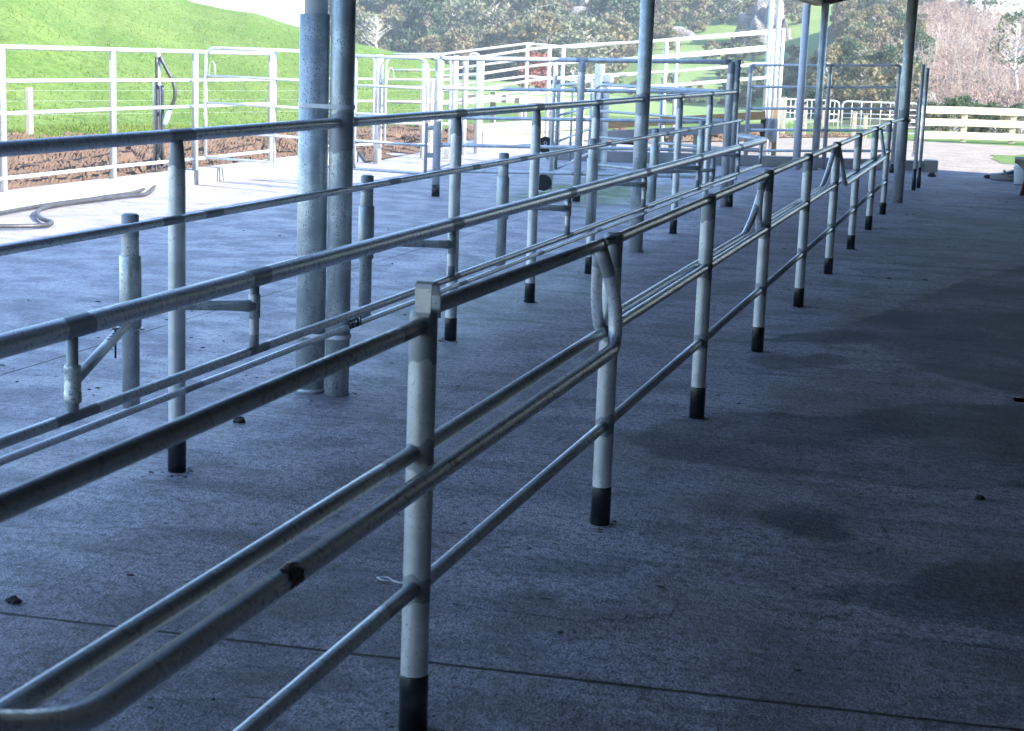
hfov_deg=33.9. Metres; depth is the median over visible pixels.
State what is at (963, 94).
dead scrub
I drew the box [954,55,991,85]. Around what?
dead scrub
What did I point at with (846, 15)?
hillside tree
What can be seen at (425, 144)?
pipe gate
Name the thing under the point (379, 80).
gate post
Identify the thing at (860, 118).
gate
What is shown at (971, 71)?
dead sapling
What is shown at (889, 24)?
hillside tree
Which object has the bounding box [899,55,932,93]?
hillside tree
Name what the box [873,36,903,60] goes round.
dead scrub
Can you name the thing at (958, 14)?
dead scrub
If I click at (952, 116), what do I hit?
hillside tree
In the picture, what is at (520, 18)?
spreading tree
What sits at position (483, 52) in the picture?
olive tree
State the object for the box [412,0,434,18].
tall tree
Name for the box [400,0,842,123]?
pasture slope
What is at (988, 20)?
dead scrub
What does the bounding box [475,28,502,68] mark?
olive tree
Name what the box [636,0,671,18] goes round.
tall tree
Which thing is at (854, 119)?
timber post
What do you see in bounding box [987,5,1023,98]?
leaning tree
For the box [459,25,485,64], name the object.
spreading tree
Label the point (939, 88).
dead scrub
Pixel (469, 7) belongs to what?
olive tree
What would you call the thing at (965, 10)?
dead scrub
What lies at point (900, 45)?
hillside tree
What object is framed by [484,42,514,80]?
olive tree
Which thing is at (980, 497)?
dung clod
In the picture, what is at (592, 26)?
spreading tree
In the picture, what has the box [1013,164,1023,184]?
bucket
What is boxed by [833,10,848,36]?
hillside tree
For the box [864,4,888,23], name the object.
hillside tree
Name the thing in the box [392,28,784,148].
ramp fence
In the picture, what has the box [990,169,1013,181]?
tub
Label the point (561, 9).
spreading tree
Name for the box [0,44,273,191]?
yard fence
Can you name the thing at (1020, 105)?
hillside tree
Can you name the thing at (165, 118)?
wash hose
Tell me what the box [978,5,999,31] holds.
dead sapling
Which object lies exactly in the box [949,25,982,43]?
dead scrub
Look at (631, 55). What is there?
hill bush
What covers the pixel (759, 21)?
rock bluff
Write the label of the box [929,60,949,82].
dead scrub
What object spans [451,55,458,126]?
yard post
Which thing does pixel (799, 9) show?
olive tree
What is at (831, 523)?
wet patch
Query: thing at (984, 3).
pine tree
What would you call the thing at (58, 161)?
soil strip
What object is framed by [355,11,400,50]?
spreading tree
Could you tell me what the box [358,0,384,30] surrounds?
tall tree
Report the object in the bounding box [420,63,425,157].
yard post
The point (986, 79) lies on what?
dead scrub
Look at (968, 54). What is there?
dead scrub
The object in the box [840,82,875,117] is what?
hillside tree
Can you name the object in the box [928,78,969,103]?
dead scrub
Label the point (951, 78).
dead scrub
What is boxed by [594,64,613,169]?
box post
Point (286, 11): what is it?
sky
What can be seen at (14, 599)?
dung clod
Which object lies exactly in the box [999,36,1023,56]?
dead scrub
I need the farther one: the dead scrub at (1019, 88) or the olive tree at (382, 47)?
the olive tree at (382, 47)
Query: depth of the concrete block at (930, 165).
24.44 m
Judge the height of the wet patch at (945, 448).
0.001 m
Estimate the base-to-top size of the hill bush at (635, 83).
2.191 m
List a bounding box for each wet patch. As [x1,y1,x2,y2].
[444,574,678,622]
[592,396,1023,501]
[710,260,1023,401]
[714,490,887,554]
[715,347,873,374]
[752,542,1023,650]
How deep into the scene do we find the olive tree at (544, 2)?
208.96 m
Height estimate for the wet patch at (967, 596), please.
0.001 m
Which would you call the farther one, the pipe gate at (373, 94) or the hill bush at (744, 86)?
the hill bush at (744, 86)
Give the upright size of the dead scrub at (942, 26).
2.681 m
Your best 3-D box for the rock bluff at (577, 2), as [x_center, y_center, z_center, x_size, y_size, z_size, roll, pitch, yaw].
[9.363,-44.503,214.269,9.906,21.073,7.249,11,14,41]
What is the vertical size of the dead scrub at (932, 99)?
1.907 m
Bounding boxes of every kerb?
[0,150,358,210]
[546,149,924,170]
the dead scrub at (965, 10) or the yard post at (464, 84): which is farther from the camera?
the dead scrub at (965, 10)
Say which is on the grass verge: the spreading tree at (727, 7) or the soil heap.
the soil heap
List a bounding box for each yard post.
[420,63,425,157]
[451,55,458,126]
[461,61,468,154]
[469,53,481,153]
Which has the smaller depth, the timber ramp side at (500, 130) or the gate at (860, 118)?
the timber ramp side at (500, 130)
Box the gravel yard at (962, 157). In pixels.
[648,136,1023,172]
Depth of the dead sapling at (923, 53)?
110.11 m
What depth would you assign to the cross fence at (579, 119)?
17.23 m
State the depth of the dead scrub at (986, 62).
116.10 m
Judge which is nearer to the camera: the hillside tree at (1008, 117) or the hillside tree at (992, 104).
the hillside tree at (1008, 117)
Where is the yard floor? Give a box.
[0,140,1023,730]
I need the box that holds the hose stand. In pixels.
[153,48,160,168]
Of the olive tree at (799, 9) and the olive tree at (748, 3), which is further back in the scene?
the olive tree at (748, 3)
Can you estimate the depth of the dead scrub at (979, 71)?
110.65 m
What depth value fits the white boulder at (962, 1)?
164.87 m
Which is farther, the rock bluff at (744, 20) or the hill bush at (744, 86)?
the rock bluff at (744, 20)
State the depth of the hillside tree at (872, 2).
155.63 m
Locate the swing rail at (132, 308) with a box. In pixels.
[0,133,766,449]
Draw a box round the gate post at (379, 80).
[373,54,384,163]
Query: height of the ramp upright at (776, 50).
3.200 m
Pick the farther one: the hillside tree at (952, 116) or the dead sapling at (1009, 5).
the dead sapling at (1009, 5)
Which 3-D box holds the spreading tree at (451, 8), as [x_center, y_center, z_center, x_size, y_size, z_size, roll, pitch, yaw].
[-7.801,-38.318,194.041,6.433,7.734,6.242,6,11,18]
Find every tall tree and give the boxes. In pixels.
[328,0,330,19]
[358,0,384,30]
[390,0,426,31]
[398,0,451,63]
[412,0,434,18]
[590,0,639,57]
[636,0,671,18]
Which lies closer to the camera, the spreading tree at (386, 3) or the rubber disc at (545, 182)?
the rubber disc at (545, 182)
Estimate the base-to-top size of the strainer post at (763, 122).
0.900 m
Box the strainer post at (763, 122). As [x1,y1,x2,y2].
[760,110,778,155]
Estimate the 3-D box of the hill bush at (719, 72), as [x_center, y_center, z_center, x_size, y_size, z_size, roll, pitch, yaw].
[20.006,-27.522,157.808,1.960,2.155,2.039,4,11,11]
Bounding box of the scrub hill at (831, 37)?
[805,2,1023,133]
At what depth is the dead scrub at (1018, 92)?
93.62 m
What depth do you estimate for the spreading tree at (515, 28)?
166.60 m
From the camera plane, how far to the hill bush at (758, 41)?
174.83 m
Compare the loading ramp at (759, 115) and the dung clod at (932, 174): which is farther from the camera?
the loading ramp at (759, 115)
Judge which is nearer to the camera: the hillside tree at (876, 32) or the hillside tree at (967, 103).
the hillside tree at (967, 103)
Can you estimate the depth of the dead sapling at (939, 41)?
124.67 m
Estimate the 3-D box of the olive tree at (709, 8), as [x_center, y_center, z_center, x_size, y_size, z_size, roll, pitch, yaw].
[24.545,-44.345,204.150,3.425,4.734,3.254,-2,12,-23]
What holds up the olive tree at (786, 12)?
on the pasture slope
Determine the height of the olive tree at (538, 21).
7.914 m
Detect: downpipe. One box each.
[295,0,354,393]
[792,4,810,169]
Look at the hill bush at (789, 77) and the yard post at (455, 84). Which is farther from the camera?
the hill bush at (789, 77)
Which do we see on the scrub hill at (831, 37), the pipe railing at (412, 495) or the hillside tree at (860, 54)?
the hillside tree at (860, 54)
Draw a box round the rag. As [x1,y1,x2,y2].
[764,118,776,142]
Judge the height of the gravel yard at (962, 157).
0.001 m
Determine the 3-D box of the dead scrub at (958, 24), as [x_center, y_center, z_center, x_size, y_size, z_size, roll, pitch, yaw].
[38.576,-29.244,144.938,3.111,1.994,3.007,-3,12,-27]
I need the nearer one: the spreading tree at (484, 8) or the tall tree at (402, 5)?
the spreading tree at (484, 8)
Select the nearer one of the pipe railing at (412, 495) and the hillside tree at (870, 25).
the pipe railing at (412, 495)
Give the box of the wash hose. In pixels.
[0,56,176,228]
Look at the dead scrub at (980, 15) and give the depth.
149.03 m
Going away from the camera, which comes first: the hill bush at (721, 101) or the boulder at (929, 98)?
the boulder at (929, 98)
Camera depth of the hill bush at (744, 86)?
142.13 m
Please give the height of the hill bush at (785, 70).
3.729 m
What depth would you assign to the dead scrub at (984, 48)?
124.10 m
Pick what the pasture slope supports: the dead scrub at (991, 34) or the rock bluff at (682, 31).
the rock bluff at (682, 31)
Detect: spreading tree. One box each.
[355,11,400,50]
[374,0,411,30]
[381,15,425,52]
[424,1,468,49]
[427,0,480,37]
[454,9,477,37]
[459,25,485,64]
[464,0,522,47]
[500,17,551,78]
[502,14,540,43]
[509,0,565,38]
[534,13,569,72]
[546,12,605,68]
[550,28,607,86]
[552,15,619,79]
[554,7,571,15]
[579,0,617,18]
[592,1,638,25]
[709,0,739,22]
[724,0,752,14]
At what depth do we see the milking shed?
7.26 m
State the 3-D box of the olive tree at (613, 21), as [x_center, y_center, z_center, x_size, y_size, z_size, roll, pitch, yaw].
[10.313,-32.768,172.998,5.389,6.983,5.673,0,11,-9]
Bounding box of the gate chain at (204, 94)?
[200,74,205,118]
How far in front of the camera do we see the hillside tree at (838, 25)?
144.81 m
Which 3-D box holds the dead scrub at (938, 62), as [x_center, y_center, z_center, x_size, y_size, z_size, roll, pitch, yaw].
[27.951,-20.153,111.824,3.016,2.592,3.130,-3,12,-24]
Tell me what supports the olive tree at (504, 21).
on the pasture slope
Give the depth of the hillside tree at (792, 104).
103.21 m
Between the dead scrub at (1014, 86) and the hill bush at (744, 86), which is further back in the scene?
the hill bush at (744, 86)
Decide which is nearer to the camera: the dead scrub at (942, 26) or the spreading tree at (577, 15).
the dead scrub at (942, 26)
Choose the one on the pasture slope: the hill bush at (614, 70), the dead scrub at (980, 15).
the hill bush at (614, 70)
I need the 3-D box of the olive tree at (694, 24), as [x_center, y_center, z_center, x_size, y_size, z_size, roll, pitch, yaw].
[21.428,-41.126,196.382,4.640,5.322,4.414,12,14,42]
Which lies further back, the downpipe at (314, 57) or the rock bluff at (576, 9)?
the rock bluff at (576, 9)
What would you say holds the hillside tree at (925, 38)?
on the scrub hill at (831, 37)
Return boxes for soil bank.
[356,124,513,161]
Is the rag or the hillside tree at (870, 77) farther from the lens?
the hillside tree at (870, 77)
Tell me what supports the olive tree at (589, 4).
on the pasture slope
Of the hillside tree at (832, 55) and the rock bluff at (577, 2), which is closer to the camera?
the hillside tree at (832, 55)
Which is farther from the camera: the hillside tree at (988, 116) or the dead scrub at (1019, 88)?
the dead scrub at (1019, 88)
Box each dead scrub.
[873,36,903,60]
[911,86,955,113]
[916,47,950,76]
[917,74,955,101]
[918,0,945,17]
[921,0,952,21]
[924,8,944,25]
[924,17,960,37]
[924,31,954,51]
[926,1,960,25]
[927,20,949,43]
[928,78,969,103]
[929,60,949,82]
[930,62,982,94]
[930,69,957,88]
[931,40,973,66]
[932,35,963,57]
[932,42,971,69]
[934,60,969,81]
[937,0,959,11]
[938,0,961,12]
[938,19,971,35]
[944,18,972,34]
[945,8,970,22]
[945,85,975,98]
[948,10,971,29]
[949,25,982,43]
[949,81,981,97]
[949,84,1000,104]
[951,3,976,20]
[951,29,983,51]
[952,43,990,65]
[952,49,996,77]
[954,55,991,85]
[955,16,990,37]
[958,63,993,81]
[961,17,991,28]
[961,28,1001,49]
[965,75,1019,107]
[966,2,994,28]
[966,36,1007,62]
[968,69,1019,93]
[969,37,1012,69]
[969,51,1008,70]
[970,6,1000,24]
[974,73,1004,86]
[977,11,1004,33]
[978,18,1019,41]
[979,3,1015,20]
[979,27,1011,44]
[982,54,1020,75]
[988,17,1017,35]
[998,65,1023,89]
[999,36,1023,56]
[1004,77,1023,93]
[1005,93,1023,107]
[1006,34,1023,56]
[1006,74,1023,103]
[1013,75,1023,100]
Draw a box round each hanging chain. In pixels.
[551,92,558,184]
[911,98,918,155]
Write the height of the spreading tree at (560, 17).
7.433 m
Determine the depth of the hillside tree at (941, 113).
55.66 m
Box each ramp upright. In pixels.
[762,0,774,154]
[768,0,782,154]
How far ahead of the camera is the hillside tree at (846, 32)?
129.71 m
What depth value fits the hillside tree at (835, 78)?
97.86 m
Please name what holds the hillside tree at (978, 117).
on the scrub hill at (831, 37)
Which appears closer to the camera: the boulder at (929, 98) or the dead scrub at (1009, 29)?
the boulder at (929, 98)
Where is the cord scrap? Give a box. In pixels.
[376,576,402,583]
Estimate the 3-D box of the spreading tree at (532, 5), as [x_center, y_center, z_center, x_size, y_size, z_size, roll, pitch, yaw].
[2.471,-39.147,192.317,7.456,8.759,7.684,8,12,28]
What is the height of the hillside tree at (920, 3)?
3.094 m
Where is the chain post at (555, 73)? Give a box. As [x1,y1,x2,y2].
[549,62,557,189]
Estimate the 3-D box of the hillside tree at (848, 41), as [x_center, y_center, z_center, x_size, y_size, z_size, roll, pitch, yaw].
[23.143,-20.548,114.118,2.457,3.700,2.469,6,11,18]
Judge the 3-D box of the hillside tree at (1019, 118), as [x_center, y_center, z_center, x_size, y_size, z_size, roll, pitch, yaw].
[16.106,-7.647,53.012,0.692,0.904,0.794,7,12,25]
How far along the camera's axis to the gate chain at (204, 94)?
17.37 m
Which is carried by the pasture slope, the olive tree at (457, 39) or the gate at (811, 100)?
the olive tree at (457, 39)
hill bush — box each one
[607,68,623,93]
[618,47,637,57]
[627,80,636,96]
[658,73,679,100]
[664,35,681,49]
[683,79,705,102]
[702,40,720,58]
[715,64,727,78]
[716,41,734,59]
[716,75,745,103]
[727,29,759,63]
[739,68,762,105]
[746,66,764,98]
[749,38,763,54]
[761,57,792,92]
[782,57,798,97]
[783,44,799,74]
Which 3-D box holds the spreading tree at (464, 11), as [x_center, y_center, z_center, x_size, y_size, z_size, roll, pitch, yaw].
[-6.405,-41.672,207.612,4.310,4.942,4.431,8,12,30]
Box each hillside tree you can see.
[788,92,813,116]
[804,72,843,119]
[804,85,833,117]
[806,44,848,82]
[828,0,857,26]
[830,34,859,62]
[832,18,845,40]
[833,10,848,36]
[835,35,866,73]
[835,70,881,117]
[836,60,888,118]
[837,22,864,41]
[839,9,855,26]
[839,10,867,40]
[839,45,877,77]
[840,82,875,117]
[845,0,865,11]
[846,41,874,56]
[847,19,864,26]
[851,26,873,41]
[860,21,876,41]
[861,27,891,50]
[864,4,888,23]
[865,0,883,7]
[865,42,899,94]
[870,13,891,26]
[873,18,899,46]
[876,77,913,118]
[881,63,931,106]
[883,4,890,13]
[887,0,906,21]
[888,86,923,116]
[891,5,906,20]
[893,39,917,57]
[894,12,905,39]
[895,17,931,49]
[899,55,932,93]
[900,28,935,65]
[912,101,928,120]
[914,56,932,78]
[917,12,935,28]
[918,0,934,9]
[925,113,940,130]
[935,103,945,128]
[939,114,961,131]
[943,97,951,106]
[947,95,966,131]
[955,104,975,131]
[960,93,971,127]
[965,101,977,130]
[972,102,988,132]
[979,100,997,129]
[979,115,998,132]
[984,115,1007,133]
[994,115,1019,133]
[1008,103,1023,108]
[1015,116,1023,133]
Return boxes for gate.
[204,46,298,165]
[328,54,375,146]
[328,54,428,174]
[383,55,451,144]
[554,80,592,169]
[593,83,723,174]
[776,98,796,128]
[804,99,839,128]
[840,101,917,133]
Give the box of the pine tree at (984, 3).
[961,0,1021,20]
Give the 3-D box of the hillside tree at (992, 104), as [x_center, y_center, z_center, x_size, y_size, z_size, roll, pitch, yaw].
[14.658,-7.601,51.718,0.779,1.162,0.783,3,11,5]
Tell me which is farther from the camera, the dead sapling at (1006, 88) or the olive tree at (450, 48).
the olive tree at (450, 48)
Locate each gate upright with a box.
[911,64,925,189]
[916,68,929,187]
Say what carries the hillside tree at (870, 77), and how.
on the scrub hill at (831, 37)
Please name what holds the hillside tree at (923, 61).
on the scrub hill at (831, 37)
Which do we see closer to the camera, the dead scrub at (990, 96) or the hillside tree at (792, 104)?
the dead scrub at (990, 96)
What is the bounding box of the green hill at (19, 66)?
[0,0,452,134]
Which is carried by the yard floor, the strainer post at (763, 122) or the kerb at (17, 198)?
the kerb at (17, 198)
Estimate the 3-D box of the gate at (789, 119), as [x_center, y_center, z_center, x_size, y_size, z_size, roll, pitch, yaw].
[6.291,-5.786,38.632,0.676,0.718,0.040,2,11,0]
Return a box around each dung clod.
[5,595,21,603]
[233,416,245,422]
[927,172,935,176]
[975,494,984,499]
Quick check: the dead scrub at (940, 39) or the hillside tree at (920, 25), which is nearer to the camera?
the hillside tree at (920, 25)
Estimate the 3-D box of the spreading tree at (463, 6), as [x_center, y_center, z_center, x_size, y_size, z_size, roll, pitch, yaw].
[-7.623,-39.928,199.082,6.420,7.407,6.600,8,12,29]
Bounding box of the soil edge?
[778,132,851,137]
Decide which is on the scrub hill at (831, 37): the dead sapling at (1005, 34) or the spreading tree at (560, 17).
the dead sapling at (1005, 34)
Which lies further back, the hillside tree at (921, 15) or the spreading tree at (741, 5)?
the spreading tree at (741, 5)
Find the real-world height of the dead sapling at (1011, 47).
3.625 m
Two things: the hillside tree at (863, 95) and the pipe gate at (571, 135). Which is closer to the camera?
the pipe gate at (571, 135)
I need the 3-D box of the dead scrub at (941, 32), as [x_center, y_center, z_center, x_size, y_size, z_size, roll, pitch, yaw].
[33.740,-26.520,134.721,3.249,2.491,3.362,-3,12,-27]
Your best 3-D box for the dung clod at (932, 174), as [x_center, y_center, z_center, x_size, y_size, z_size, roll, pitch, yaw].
[5.851,-2.655,23.409,0.112,0.079,0.126,-8,14,-43]
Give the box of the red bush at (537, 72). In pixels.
[517,51,552,87]
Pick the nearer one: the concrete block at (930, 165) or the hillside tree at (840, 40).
the concrete block at (930, 165)
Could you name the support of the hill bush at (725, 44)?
on the pasture slope
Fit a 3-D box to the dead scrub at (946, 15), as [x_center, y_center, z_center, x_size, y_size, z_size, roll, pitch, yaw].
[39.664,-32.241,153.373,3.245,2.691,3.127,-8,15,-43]
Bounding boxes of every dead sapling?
[898,38,942,85]
[900,41,930,60]
[927,20,962,63]
[929,17,971,59]
[942,38,987,93]
[948,1,967,25]
[956,0,977,17]
[959,9,1002,61]
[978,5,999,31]
[979,54,1011,96]
[984,56,1007,81]
[989,71,1017,107]
[991,5,1023,48]
[994,0,1020,16]
[996,31,1020,69]
[1000,21,1022,50]
[1006,47,1023,82]
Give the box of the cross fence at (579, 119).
[427,56,734,206]
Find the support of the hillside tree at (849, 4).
on the scrub hill at (831, 37)
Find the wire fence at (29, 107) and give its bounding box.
[6,88,420,133]
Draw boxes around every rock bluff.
[567,0,593,9]
[569,6,590,16]
[653,19,695,39]
[731,0,768,41]
[743,0,791,43]
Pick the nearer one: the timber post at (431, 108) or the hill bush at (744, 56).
the timber post at (431, 108)
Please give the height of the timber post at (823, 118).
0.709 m
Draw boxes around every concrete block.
[444,148,449,158]
[923,159,937,171]
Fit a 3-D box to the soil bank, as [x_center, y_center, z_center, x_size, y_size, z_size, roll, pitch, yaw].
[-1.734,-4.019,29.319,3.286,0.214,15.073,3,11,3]
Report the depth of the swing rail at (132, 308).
5.73 m
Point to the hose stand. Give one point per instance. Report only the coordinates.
(154, 115)
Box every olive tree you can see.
[356,6,371,38]
[374,44,389,50]
[375,11,402,51]
[381,4,406,47]
[413,34,446,60]
[437,28,475,76]
[445,42,461,72]
[467,0,476,22]
[470,45,496,77]
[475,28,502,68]
[479,0,517,34]
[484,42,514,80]
[494,18,541,75]
[497,16,510,27]
[511,10,571,82]
[522,0,549,13]
[553,0,575,14]
[580,0,597,16]
[596,13,637,70]
[626,7,659,50]
[637,0,682,38]
[664,0,683,16]
[675,0,711,31]
[703,0,724,16]
[741,0,755,13]
[783,0,796,16]
[785,0,810,24]
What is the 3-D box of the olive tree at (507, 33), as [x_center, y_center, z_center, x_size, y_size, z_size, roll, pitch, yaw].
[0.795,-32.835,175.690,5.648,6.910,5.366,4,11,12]
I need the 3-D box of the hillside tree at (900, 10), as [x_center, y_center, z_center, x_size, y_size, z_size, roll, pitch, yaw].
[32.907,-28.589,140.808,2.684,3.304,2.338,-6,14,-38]
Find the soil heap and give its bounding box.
[586,128,759,144]
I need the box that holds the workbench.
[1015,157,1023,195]
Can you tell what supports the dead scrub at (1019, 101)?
on the scrub hill at (831, 37)
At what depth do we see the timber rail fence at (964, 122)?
37.42 m
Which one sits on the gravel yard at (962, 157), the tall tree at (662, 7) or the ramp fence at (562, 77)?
the ramp fence at (562, 77)
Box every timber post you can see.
[427,81,433,152]
[780,97,786,132]
[802,105,807,133]
[821,105,825,128]
[851,111,856,135]
[863,115,867,137]
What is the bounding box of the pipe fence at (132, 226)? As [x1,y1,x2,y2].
[0,60,743,472]
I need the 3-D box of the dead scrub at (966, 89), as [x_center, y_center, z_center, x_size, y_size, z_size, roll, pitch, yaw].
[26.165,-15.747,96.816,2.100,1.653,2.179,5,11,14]
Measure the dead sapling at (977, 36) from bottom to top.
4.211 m
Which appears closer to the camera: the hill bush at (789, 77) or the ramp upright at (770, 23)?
the ramp upright at (770, 23)
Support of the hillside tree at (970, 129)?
on the scrub hill at (831, 37)
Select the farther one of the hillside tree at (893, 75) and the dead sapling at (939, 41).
the dead sapling at (939, 41)
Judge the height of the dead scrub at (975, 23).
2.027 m
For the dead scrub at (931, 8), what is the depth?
157.97 m
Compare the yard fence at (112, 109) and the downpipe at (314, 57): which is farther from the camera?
the yard fence at (112, 109)
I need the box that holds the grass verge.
[457,108,1023,145]
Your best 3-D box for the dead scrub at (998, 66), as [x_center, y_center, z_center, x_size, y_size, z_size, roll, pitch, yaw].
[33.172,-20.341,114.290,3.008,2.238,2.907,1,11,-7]
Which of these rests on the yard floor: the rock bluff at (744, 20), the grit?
the grit
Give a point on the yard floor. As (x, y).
(718, 650)
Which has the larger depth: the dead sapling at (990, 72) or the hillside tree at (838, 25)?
the hillside tree at (838, 25)
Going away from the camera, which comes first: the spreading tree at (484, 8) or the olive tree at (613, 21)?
the olive tree at (613, 21)
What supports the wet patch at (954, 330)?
on the yard floor
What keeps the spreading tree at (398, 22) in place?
on the pasture slope
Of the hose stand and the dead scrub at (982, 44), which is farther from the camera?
the dead scrub at (982, 44)
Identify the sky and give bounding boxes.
[190,0,1023,26]
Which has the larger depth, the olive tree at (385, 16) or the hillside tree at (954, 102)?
the olive tree at (385, 16)
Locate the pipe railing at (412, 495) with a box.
[0,117,904,730]
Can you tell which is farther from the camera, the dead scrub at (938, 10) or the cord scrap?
the dead scrub at (938, 10)
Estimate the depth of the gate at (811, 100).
38.57 m
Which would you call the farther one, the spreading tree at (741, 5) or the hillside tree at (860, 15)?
the spreading tree at (741, 5)
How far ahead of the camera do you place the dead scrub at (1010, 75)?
106.64 m
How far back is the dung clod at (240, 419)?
6.72 m
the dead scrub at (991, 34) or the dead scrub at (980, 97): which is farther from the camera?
the dead scrub at (991, 34)
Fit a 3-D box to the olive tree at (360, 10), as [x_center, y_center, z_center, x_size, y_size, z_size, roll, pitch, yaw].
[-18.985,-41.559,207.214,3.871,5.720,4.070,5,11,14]
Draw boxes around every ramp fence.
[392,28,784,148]
[433,31,774,154]
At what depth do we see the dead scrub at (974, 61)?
112.96 m
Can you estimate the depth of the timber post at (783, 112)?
38.27 m
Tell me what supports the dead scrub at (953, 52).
on the scrub hill at (831, 37)
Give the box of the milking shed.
[325,0,918,396]
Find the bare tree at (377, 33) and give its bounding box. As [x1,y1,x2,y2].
[360,14,393,48]
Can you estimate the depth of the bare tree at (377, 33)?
64.82 m
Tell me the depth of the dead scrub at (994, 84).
102.22 m
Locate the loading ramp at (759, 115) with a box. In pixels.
[608,111,765,152]
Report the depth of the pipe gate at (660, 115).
18.58 m
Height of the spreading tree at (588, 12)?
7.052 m
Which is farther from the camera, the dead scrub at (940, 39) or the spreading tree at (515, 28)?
the spreading tree at (515, 28)
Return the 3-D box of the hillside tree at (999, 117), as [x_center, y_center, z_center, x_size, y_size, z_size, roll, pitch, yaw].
[13.447,-6.635,46.523,0.695,0.900,0.605,5,11,17]
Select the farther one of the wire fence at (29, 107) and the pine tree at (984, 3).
the pine tree at (984, 3)
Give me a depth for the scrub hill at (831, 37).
98.03 m
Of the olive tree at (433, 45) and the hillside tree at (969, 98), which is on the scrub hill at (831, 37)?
the hillside tree at (969, 98)
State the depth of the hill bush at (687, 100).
146.50 m
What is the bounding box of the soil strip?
[7,127,328,189]
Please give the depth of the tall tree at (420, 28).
180.34 m
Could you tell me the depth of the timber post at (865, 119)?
37.77 m
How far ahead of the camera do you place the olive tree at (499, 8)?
204.38 m
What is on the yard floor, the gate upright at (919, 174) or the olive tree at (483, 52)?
the gate upright at (919, 174)
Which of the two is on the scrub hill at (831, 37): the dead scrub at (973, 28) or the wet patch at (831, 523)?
the dead scrub at (973, 28)
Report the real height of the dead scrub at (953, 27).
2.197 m
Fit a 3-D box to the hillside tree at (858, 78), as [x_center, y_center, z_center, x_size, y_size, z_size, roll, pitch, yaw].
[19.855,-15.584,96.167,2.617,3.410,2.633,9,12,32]
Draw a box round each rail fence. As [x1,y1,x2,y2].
[743,64,901,172]
[915,106,1023,143]
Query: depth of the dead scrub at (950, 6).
163.82 m
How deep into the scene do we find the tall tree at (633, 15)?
182.09 m
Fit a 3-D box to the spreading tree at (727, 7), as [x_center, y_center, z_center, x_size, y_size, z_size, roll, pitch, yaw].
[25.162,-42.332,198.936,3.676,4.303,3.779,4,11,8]
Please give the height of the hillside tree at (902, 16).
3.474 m
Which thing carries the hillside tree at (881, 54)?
on the scrub hill at (831, 37)
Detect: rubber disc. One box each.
[539,175,551,190]
[540,137,549,152]
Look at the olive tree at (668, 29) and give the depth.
192.21 m
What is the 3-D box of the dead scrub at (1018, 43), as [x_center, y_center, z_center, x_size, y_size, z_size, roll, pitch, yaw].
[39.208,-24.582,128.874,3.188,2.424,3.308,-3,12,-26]
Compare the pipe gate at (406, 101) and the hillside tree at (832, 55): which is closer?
the pipe gate at (406, 101)
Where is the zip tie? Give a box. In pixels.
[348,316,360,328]
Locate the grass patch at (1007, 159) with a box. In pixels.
[990,155,1023,163]
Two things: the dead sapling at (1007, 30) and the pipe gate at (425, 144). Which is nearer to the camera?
the pipe gate at (425, 144)
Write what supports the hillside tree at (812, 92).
on the scrub hill at (831, 37)
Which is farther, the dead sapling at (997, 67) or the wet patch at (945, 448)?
the dead sapling at (997, 67)
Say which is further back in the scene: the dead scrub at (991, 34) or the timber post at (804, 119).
the dead scrub at (991, 34)
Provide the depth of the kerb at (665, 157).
24.28 m
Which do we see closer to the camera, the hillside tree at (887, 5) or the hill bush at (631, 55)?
the hillside tree at (887, 5)
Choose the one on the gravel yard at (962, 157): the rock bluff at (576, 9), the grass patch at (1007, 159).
the grass patch at (1007, 159)
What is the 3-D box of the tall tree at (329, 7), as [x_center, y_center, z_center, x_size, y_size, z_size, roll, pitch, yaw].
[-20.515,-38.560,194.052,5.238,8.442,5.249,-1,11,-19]
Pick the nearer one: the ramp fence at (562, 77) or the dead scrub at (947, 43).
the ramp fence at (562, 77)
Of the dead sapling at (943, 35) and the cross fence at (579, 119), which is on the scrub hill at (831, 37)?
the dead sapling at (943, 35)
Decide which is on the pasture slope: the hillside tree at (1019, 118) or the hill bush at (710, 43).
the hill bush at (710, 43)
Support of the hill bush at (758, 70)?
on the pasture slope
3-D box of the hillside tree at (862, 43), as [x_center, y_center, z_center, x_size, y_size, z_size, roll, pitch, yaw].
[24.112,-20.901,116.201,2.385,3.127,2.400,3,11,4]
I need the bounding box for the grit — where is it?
[0,183,1023,730]
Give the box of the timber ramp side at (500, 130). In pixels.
[467,92,589,145]
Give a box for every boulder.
[911,91,936,116]
[956,0,966,9]
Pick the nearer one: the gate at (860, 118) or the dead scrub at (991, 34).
the gate at (860, 118)
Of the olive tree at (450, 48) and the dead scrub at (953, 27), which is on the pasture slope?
the olive tree at (450, 48)
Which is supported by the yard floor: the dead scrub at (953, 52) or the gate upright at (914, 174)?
the gate upright at (914, 174)

